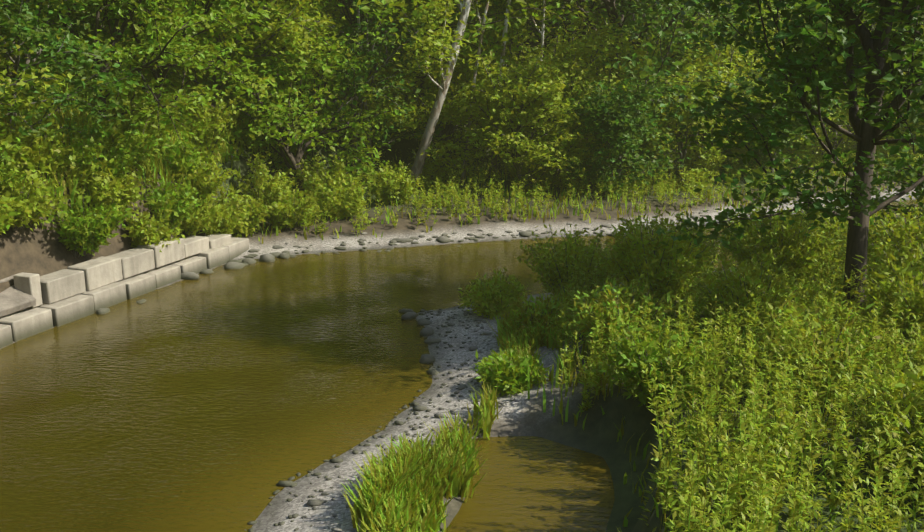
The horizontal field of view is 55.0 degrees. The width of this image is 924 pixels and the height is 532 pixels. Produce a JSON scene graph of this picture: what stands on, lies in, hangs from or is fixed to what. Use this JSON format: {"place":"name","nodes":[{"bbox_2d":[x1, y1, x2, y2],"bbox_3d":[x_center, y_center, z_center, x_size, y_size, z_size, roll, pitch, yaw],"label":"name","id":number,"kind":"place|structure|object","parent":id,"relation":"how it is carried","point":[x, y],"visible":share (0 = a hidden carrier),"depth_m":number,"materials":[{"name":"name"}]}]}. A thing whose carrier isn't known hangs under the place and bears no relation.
{"place":"outdoors","nodes":[
{"label":"outdoors","id":0,"kind":"place"},
{"bbox_2d":[0,199,923,531],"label":"water","id":1,"kind":"structure","parent":0,"point":[220,399],"depth_m":16.27,"materials":[{"name":"brown liquid"}]},
{"bbox_2d":[0,0,923,531],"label":"ground","id":2,"kind":"structure","parent":0,"point":[38,250],"depth_m":18.30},
{"bbox_2d":[0,197,16,231],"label":"bush","id":3,"kind":"object","parent":2,"relation":"on","point":[11,213],"visible":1,"depth_m":19.11,"materials":[{"name":"green plant"}]},
{"bbox_2d":[0,192,22,233],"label":"bush","id":4,"kind":"object","parent":2,"relation":"on","point":[6,213],"visible":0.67,"depth_m":19.91,"materials":[{"name":"green plant"}]},
{"bbox_2d":[0,122,26,188],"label":"bush","id":5,"kind":"object","parent":2,"relation":"on","point":[4,171],"visible":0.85,"depth_m":20.18,"materials":[{"name":"green plant"}]},
{"bbox_2d":[0,124,39,175],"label":"bush","id":6,"kind":"object","parent":2,"relation":"on","point":[20,158],"visible":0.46,"depth_m":21.45,"materials":[{"name":"green plant"}]},
{"bbox_2d":[0,160,70,230],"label":"bush","id":7,"kind":"object","parent":2,"relation":"on","point":[33,202],"visible":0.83,"depth_m":20.75,"materials":[{"name":"green plant"}]},
{"bbox_2d":[7,117,77,177],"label":"bush","id":8,"kind":"object","parent":2,"relation":"on","point":[53,156],"visible":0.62,"depth_m":22.27,"materials":[{"name":"green plant"}]},
{"bbox_2d":[0,0,103,150],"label":"tree","id":9,"kind":"object","parent":2,"relation":"on","point":[26,77],"visible":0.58,"depth_m":20.84,"materials":[{"name":"green plant"}]},
{"bbox_2d":[0,0,147,141],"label":"tree","id":10,"kind":"object","parent":2,"relation":"on","point":[17,20],"visible":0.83,"depth_m":21.80,"materials":[{"name":"green plant"}]},
{"bbox_2d":[16,3,139,59],"bbox_3d":[-13.049,-10.606,24.547,7.466,9.646,7.458,-10,17,-37],"label":"tree","id":11,"kind":"object","parent":2,"relation":"on","point":[81,28],"visible":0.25,"depth_m":25.70,"materials":[{"name":"green plant"}]},
{"bbox_2d":[32,185,133,257],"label":"bush","id":12,"kind":"object","parent":2,"relation":"on","point":[88,232],"visible":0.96,"depth_m":22.18,"materials":[{"name":"green plant"}]},
{"bbox_2d":[57,154,145,217],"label":"bush","id":13,"kind":"object","parent":2,"relation":"on","point":[125,195],"visible":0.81,"depth_m":23.18,"materials":[{"name":"green plant"}]},
{"bbox_2d":[2,12,201,217],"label":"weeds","id":14,"kind":"object","parent":2,"relation":"on","point":[46,98],"visible":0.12,"depth_m":25.00,"materials":[{"name":"green plant"}]},
{"bbox_2d":[57,116,157,183],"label":"bush","id":15,"kind":"object","parent":2,"relation":"on","point":[93,146],"visible":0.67,"depth_m":23.75,"materials":[{"name":"green plant"}]},
{"bbox_2d":[0,233,248,347],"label":"retaining wall","id":16,"kind":"structure","parent":2,"relation":"on","point":[72,293],"depth_m":22.37,"materials":[{"name":"concrete"}]},
{"bbox_2d":[0,273,35,316],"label":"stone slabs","id":17,"kind":"structure","parent":16,"relation":"on","point":[13,299],"depth_m":20.06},
{"bbox_2d":[90,116,164,173],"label":"bush","id":18,"kind":"object","parent":2,"relation":"on","point":[116,133],"visible":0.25,"depth_m":24.93,"materials":[{"name":"green plant"}]},
{"bbox_2d":[103,95,173,151],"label":"bush","id":19,"kind":"object","parent":2,"relation":"on","point":[126,123],"visible":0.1,"depth_m":25.98,"materials":[{"name":"green plant"}]},
{"bbox_2d":[23,0,268,157],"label":"tree","id":20,"kind":"object","parent":2,"relation":"on","point":[115,10],"visible":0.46,"depth_m":24.59,"materials":[{"name":"green plant"}]},
{"bbox_2d":[120,202,188,251],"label":"bush","id":21,"kind":"object","parent":2,"relation":"on","point":[142,231],"visible":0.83,"depth_m":24.36,"materials":[{"name":"green plant"}]},
{"bbox_2d":[134,170,208,229],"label":"bush","id":22,"kind":"object","parent":2,"relation":"on","point":[168,197],"visible":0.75,"depth_m":25.41,"materials":[{"name":"green plant"}]},
{"bbox_2d":[64,0,290,117],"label":"tree","id":23,"kind":"object","parent":2,"relation":"on","point":[244,15],"visible":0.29,"depth_m":27.91,"materials":[{"name":"green plant"}]},
{"bbox_2d":[154,134,204,177],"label":"bush","id":24,"kind":"object","parent":2,"relation":"on","point":[188,158],"visible":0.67,"depth_m":27.19,"materials":[{"name":"green plant"}]},
{"bbox_2d":[170,148,230,205],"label":"bush","id":25,"kind":"object","parent":2,"relation":"on","point":[206,183],"visible":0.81,"depth_m":27.36,"materials":[{"name":"green plant"}]},
{"bbox_2d":[173,193,232,235],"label":"bush","id":26,"kind":"object","parent":2,"relation":"on","point":[205,216],"visible":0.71,"depth_m":26.45,"materials":[{"name":"green plant"}]},
{"bbox_2d":[174,83,240,157],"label":"bush","id":27,"kind":"object","parent":2,"relation":"on","point":[200,115],"visible":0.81,"depth_m":29.43,"materials":[{"name":"green plant"}]},
{"bbox_2d":[0,3,415,229],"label":"tree","id":28,"kind":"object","parent":2,"relation":"on","point":[158,164],"depth_m":26.79,"materials":[{"name":"green plant"}]},
{"bbox_2d":[192,184,246,235],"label":"bush","id":29,"kind":"object","parent":2,"relation":"on","point":[226,225],"visible":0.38,"depth_m":27.76,"materials":[{"name":"green plant"}]},
{"bbox_2d":[213,187,268,237],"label":"bush","id":30,"kind":"object","parent":2,"relation":"on","point":[252,219],"visible":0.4,"depth_m":28.57,"materials":[{"name":"green plant"}]},
{"bbox_2d":[128,0,354,130],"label":"tree","id":31,"kind":"object","parent":2,"relation":"on","point":[284,33],"visible":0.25,"depth_m":31.35,"materials":[{"name":"green plant"}]},
{"bbox_2d":[227,152,294,216],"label":"bush","id":32,"kind":"object","parent":2,"relation":"on","point":[262,186],"visible":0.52,"depth_m":30.76,"materials":[{"name":"green plant"}]},
{"bbox_2d":[184,0,356,147],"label":"tree","id":33,"kind":"object","parent":2,"relation":"on","point":[320,5],"visible":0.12,"depth_m":33.15,"materials":[{"name":"green plant"}]},
{"bbox_2d":[211,0,341,69],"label":"tree","id":34,"kind":"object","parent":2,"relation":"on","point":[291,8],"depth_m":34.27,"materials":[{"name":"green plant"}]},
{"bbox_2d":[252,180,324,230],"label":"bush","id":35,"kind":"object","parent":2,"relation":"on","point":[286,212],"visible":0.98,"depth_m":29.57,"materials":[{"name":"green plant"}]},
{"bbox_2d":[195,24,414,197],"bbox_3d":[-6.054,-5.446,33.004,8.294,7.079,8.006,-4,14,-16],"label":"tree","id":36,"kind":"object","parent":2,"relation":"on","point":[270,112],"visible":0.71,"depth_m":32.53,"materials":[{"name":"green plant"}]},
{"bbox_2d":[289,152,355,205],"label":"bush","id":37,"kind":"object","parent":2,"relation":"on","point":[333,175],"visible":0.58,"depth_m":32.60,"materials":[{"name":"green plant"}]},
{"bbox_2d":[286,0,372,165],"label":"pale tree","id":38,"kind":"object","parent":2,"relation":"on","point":[337,12],"visible":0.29,"depth_m":37.87,"materials":[{"name":"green plant"}]},
{"bbox_2d":[314,177,366,218],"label":"bush","id":39,"kind":"object","parent":2,"relation":"on","point":[340,201],"visible":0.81,"depth_m":31.06,"materials":[{"name":"green plant"}]},
{"bbox_2d":[305,5,396,36],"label":"tree","id":40,"kind":"object","parent":2,"relation":"on","point":[345,18],"depth_m":43.68,"materials":[{"name":"green plant"}]},
{"bbox_2d":[270,0,442,177],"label":"tree","id":41,"kind":"object","parent":2,"relation":"on","point":[359,76],"visible":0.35,"depth_m":35.77,"materials":[{"name":"green plant"}]},
{"bbox_2d":[244,306,515,531],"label":"gravel pebbles","id":42,"kind":"object","parent":2,"relation":"on","point":[314,503],"visible":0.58,"depth_m":15.11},
{"bbox_2d":[367,161,422,203],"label":"bush","id":43,"kind":"object","parent":2,"relation":"on","point":[393,185],"visible":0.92,"depth_m":33.23,"materials":[{"name":"green plant"}]},
{"bbox_2d":[327,0,474,125],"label":"tree","id":44,"kind":"object","parent":2,"relation":"on","point":[409,2],"visible":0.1,"depth_m":40.37,"materials":[{"name":"green plant"}]},
{"bbox_2d":[362,0,483,187],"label":"sycamore tree","id":45,"kind":"object","parent":2,"relation":"on","point":[443,86],"visible":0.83,"depth_m":33.27,"materials":[{"name":"green plant"}]},
{"bbox_2d":[343,36,509,187],"bbox_3d":[-1.044,-6.714,38.950,6.624,6.631,8.037,8,15,29],"label":"tree","id":46,"kind":"object","parent":2,"relation":"on","point":[448,110],"visible":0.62,"depth_m":38.03,"materials":[{"name":"green plant"}]},
{"bbox_2d":[245,0,612,115],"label":"tree","id":47,"kind":"object","parent":2,"relation":"on","point":[418,14],"visible":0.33,"depth_m":35.85,"materials":[{"name":"green plant"}]},
{"bbox_2d":[96,212,771,374],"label":"shore rocks","id":48,"kind":"object","parent":2,"relation":"on","point":[409,314],"visible":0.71,"depth_m":27.42,"materials":[{"name":"grey stone"}]},
{"bbox_2d":[426,0,491,181],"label":"pale tree","id":49,"kind":"object","parent":2,"relation":"on","point":[480,36],"visible":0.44,"depth_m":37.39,"materials":[{"name":"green plant"}]},
{"bbox_2d":[341,281,580,531],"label":"tussock grass","id":50,"kind":"structure","parent":2,"relation":"on","point":[406,487],"depth_m":12.37,"materials":[{"name":"green plant"}]},
{"bbox_2d":[343,0,596,70],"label":"tree","id":51,"kind":"object","parent":2,"relation":"on","point":[492,34],"visible":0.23,"depth_m":40.14,"materials":[{"name":"green plant"}]},
{"bbox_2d":[456,267,531,319],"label":"willow bush","id":52,"kind":"object","parent":2,"relation":"on","point":[489,299],"visible":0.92,"depth_m":20.35,"materials":[{"name":"green plant"}]},
{"bbox_2d":[491,0,510,174],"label":"tree","id":53,"kind":"object","parent":2,"relation":"on","point":[501,62],"visible":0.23,"depth_m":39.06,"materials":[{"name":"grey plant"}]},
{"bbox_2d":[470,346,550,396],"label":"willow bush","id":54,"kind":"object","parent":2,"relation":"on","point":[512,378],"visible":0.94,"depth_m":15.87,"materials":[{"name":"green plant"}]},
{"bbox_2d":[434,47,589,198],"bbox_3d":[2.689,-5.768,36.346,5.905,6.193,6.637,-12,18,-40],"label":"tree","id":55,"kind":"object","parent":2,"relation":"on","point":[511,101],"visible":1,"depth_m":35.18,"materials":[{"name":"green plant"}]},
{"bbox_2d":[418,0,611,164],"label":"tree","id":56,"kind":"object","parent":2,"relation":"on","point":[520,54],"visible":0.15,"depth_m":40.61,"materials":[{"name":"green plant"}]},
{"bbox_2d":[490,0,547,164],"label":"pale tree","id":57,"kind":"object","parent":2,"relation":"on","point":[543,25],"visible":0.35,"depth_m":39.96,"materials":[{"name":"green plant"}]},
{"bbox_2d":[147,109,923,236],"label":"weeds","id":58,"kind":"object","parent":2,"relation":"on","point":[498,195],"visible":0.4,"depth_m":34.67,"materials":[{"name":"green plant"}]},
{"bbox_2d":[503,292,580,344],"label":"willow bush","id":59,"kind":"object","parent":2,"relation":"on","point":[528,310],"visible":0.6,"depth_m":18.21,"materials":[{"name":"green plant"}]},
{"bbox_2d":[167,118,923,243],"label":"bank grass","id":60,"kind":"structure","parent":2,"relation":"on","point":[728,192],"depth_m":34.60,"materials":[{"name":"green plant"}]},
{"bbox_2d":[456,0,636,178],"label":"tree","id":61,"kind":"object","parent":2,"relation":"on","point":[573,83],"visible":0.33,"depth_m":37.31,"materials":[{"name":"green plant"}]},
{"bbox_2d":[516,224,620,298],"bbox_3d":[2.787,-0.063,21.577,2.463,2.106,2.828,-8,15,-29],"label":"willow bush","id":62,"kind":"object","parent":2,"relation":"on","point":[558,272],"visible":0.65,"depth_m":21.32,"materials":[{"name":"green plant"}]},
{"bbox_2d":[402,0,783,162],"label":"tree","id":63,"kind":"object","parent":2,"relation":"on","point":[652,11],"visible":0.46,"depth_m":37.16,"materials":[{"name":"green plant"}]},
{"bbox_2d":[517,0,693,76],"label":"tree","id":64,"kind":"object","parent":2,"relation":"on","point":[552,25],"visible":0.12,"depth_m":45.26,"materials":[{"name":"green plant"}]},
{"bbox_2d":[554,55,689,197],"bbox_3d":[6.830,-5.600,36.297,6.293,5.894,5.684,-11,17,-38],"label":"tree","id":65,"kind":"object","parent":2,"relation":"on","point":[627,122],"visible":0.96,"depth_m":35.40,"materials":[{"name":"green plant"}]},
{"bbox_2d":[567,269,685,354],"bbox_3d":[3.037,0.974,16.517,2.157,1.728,2.108,0,14,1],"label":"willow bush","id":66,"kind":"object","parent":2,"relation":"on","point":[588,317],"visible":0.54,"depth_m":16.29,"materials":[{"name":"leaf"},{"name":"grey bark"}]},
{"bbox_2d":[525,14,727,174],"bbox_3d":[7.336,-7.745,41.075,9.540,7.692,7.122,0,14,1],"label":"tree","id":67,"kind":"object","parent":2,"relation":"on","point":[621,75],"visible":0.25,"depth_m":39.53,"materials":[{"name":"green plant"}]},
{"bbox_2d":[555,0,746,157],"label":"tree","id":68,"kind":"object","parent":2,"relation":"on","point":[631,18],"depth_m":43.33,"materials":[{"name":"green plant"}]},
{"bbox_2d":[597,204,722,308],"bbox_3d":[4.386,-0.216,19.229,2.739,2.466,2.601,-4,14,-16],"label":"willow bush","id":69,"kind":"object","parent":2,"relation":"on","point":[646,254],"visible":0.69,"depth_m":18.93,"materials":[{"name":"green plant"}]},
{"bbox_2d":[598,317,728,410],"bbox_3d":[3.092,1.520,13.934,1.969,1.360,1.884,-10,17,-36],"label":"willow bush","id":70,"kind":"object","parent":2,"relation":"on","point":[630,373],"visible":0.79,"depth_m":13.63,"materials":[{"name":"green plant"}]},
{"bbox_2d":[618,207,722,279],"bbox_3d":[5.317,-0.444,22.821,2.810,2.172,3.205,0,14,1],"label":"willow bush","id":71,"kind":"object","parent":2,"relation":"on","point":[692,232],"visible":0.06,"depth_m":22.48,"materials":[{"name":"green plant"}]},
{"bbox_2d":[588,33,754,188],"bbox_3d":[9.233,-6.416,37.867,7.953,6.910,5.441,-10,17,-35],"label":"tree","id":72,"kind":"object","parent":2,"relation":"on","point":[674,123],"visible":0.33,"depth_m":37.80,"materials":[{"name":"green plant"}]},
{"bbox_2d":[536,0,811,101],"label":"tree","id":73,"kind":"object","parent":2,"relation":"on","point":[586,1],"depth_m":42.61,"materials":[{"name":"green plant"}]},
{"bbox_2d":[589,0,781,149],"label":"tree","id":74,"kind":"object","parent":2,"relation":"on","point":[683,27],"visible":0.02,"depth_m":47.44,"materials":[{"name":"green plant"}]},
{"bbox_2d":[611,16,821,171],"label":"tree","id":75,"kind":"object","parent":2,"relation":"on","point":[737,57],"visible":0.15,"depth_m":40.38,"materials":[{"name":"green plant"}]},
{"bbox_2d":[527,252,923,531],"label":"bank grass","id":76,"kind":"structure","parent":2,"relation":"on","point":[551,379],"depth_m":13.55,"materials":[{"name":"green plant"}]},
{"bbox_2d":[544,220,923,415],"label":"weeds","id":77,"kind":"object","parent":2,"relation":"on","point":[823,270],"visible":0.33,"depth_m":17.23,"materials":[{"name":"green plant"}]},
{"bbox_2d":[573,281,923,531],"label":"weeds","id":78,"kind":"object","parent":2,"relation":"on","point":[689,518],"visible":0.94,"depth_m":10.70,"materials":[{"name":"green plant"}]},
{"bbox_2d":[689,254,818,335],"bbox_3d":[5.575,0.570,16.982,2.591,1.785,2.417,0,14,1],"label":"willow bush","id":79,"kind":"object","parent":2,"relation":"on","point":[768,291],"visible":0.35,"depth_m":16.66,"materials":[{"name":"green plant"}]},
{"bbox_2d":[712,196,806,262],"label":"willow bush","id":80,"kind":"object","parent":2,"relation":"on","point":[739,224],"visible":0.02,"depth_m":24.27,"materials":[{"name":"green plant"}]},
{"bbox_2d":[687,0,847,171],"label":"tree","id":81,"kind":"object","parent":2,"relation":"on","point":[772,33],"visible":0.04,"depth_m":42.32,"materials":[{"name":"green plant"}]},
{"bbox_2d":[710,51,846,175],"bbox_3d":[13.819,-6.542,39.865,6.142,6.040,6.509,0,14,1],"label":"tree","id":82,"kind":"object","parent":2,"relation":"on","point":[756,117],"visible":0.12,"depth_m":39.77,"materials":[{"name":"green plant"}]},
{"bbox_2d":[725,193,847,284],"bbox_3d":[7.433,-0.613,20.448,2.781,2.428,3.168,0,14,1],"label":"willow bush","id":83,"kind":"object","parent":2,"relation":"on","point":[781,235],"visible":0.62,"depth_m":19.82,"materials":[{"name":"green plant"}]},
{"bbox_2d":[655,0,923,317],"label":"tree","id":84,"kind":"object","parent":2,"relation":"on","point":[878,69],"visible":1,"depth_m":16.70,"materials":[{"name":"green plant"}]},
{"bbox_2d":[680,0,923,158],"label":"tree","id":85,"kind":"object","parent":2,"relation":"on","point":[865,16],"depth_m":45.65,"materials":[{"name":"green plant"}]},
{"bbox_2d":[743,298,897,404],"bbox_3d":[5.545,1.333,13.855,2.276,1.734,2.319,6,15,25],"label":"willow bush","id":86,"kind":"object","parent":2,"relation":"on","point":[820,343],"visible":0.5,"depth_m":13.58,"materials":[{"name":"green plant"}]},
{"bbox_2d":[776,6,906,150],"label":"tree","id":87,"kind":"object","parent":2,"relation":"on","point":[848,143],"depth_m":46.40,"materials":[{"name":"green plant"}]},
{"bbox_2d":[776,62,910,168],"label":"tree","id":88,"kind":"object","parent":2,"relation":"on","point":[832,135],"visible":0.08,"depth_m":42.87,"materials":[{"name":"green plant"}]},
{"bbox_2d":[808,205,889,257],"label":"willow bush","id":89,"kind":"object","parent":2,"relation":"on","point":[827,222],"visible":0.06,"depth_m":25.66,"materials":[{"name":"green plant"}]},
{"bbox_2d":[792,6,923,134],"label":"tree","id":90,"kind":"object","parent":2,"relation":"on","point":[892,30],"visible":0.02,"depth_m":50.62,"materials":[{"name":"green plant"}]},
{"bbox_2d":[829,10,923,242],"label":"tree","id":91,"kind":"object","parent":2,"relation":"on","point":[911,176],"visible":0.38,"depth_m":22.33,"materials":[{"name":"green plant"}]},
{"bbox_2d":[844,229,923,350],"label":"willow bush","id":92,"kind":"object","parent":2,"relation":"on","point":[910,291],"visible":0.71,"depth_m":15.79,"materials":[{"name":"green plant"}]},
{"bbox_2d":[854,72,923,164],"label":"tree","id":93,"kind":"object","parent":2,"relation":"on","point":[913,134],"visible":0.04,"depth_m":45.22,"materials":[{"name":"green plant"}]},
{"bbox_2d":[865,355,923,481],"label":"willow bush","id":94,"kind":"object","parent":2,"relation":"on","point":[906,410],"visible":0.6,"depth_m":10.94,"materials":[{"name":"green plant"}]},
{"bbox_2d":[867,196,923,279],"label":"willow bush","id":95,"kind":"object","parent":2,"relation":"on","point":[907,228],"visible":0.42,"depth_m":19.35,"materials":[{"name":"green plant"}]},
{"bbox_2d":[909,197,923,213],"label":"willow bush","id":96,"kind":"object","parent":2,"relation":"on","point":[910,198],"visible":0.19,"depth_m":23.61,"materials":[{"name":"green plant"}]}
]}

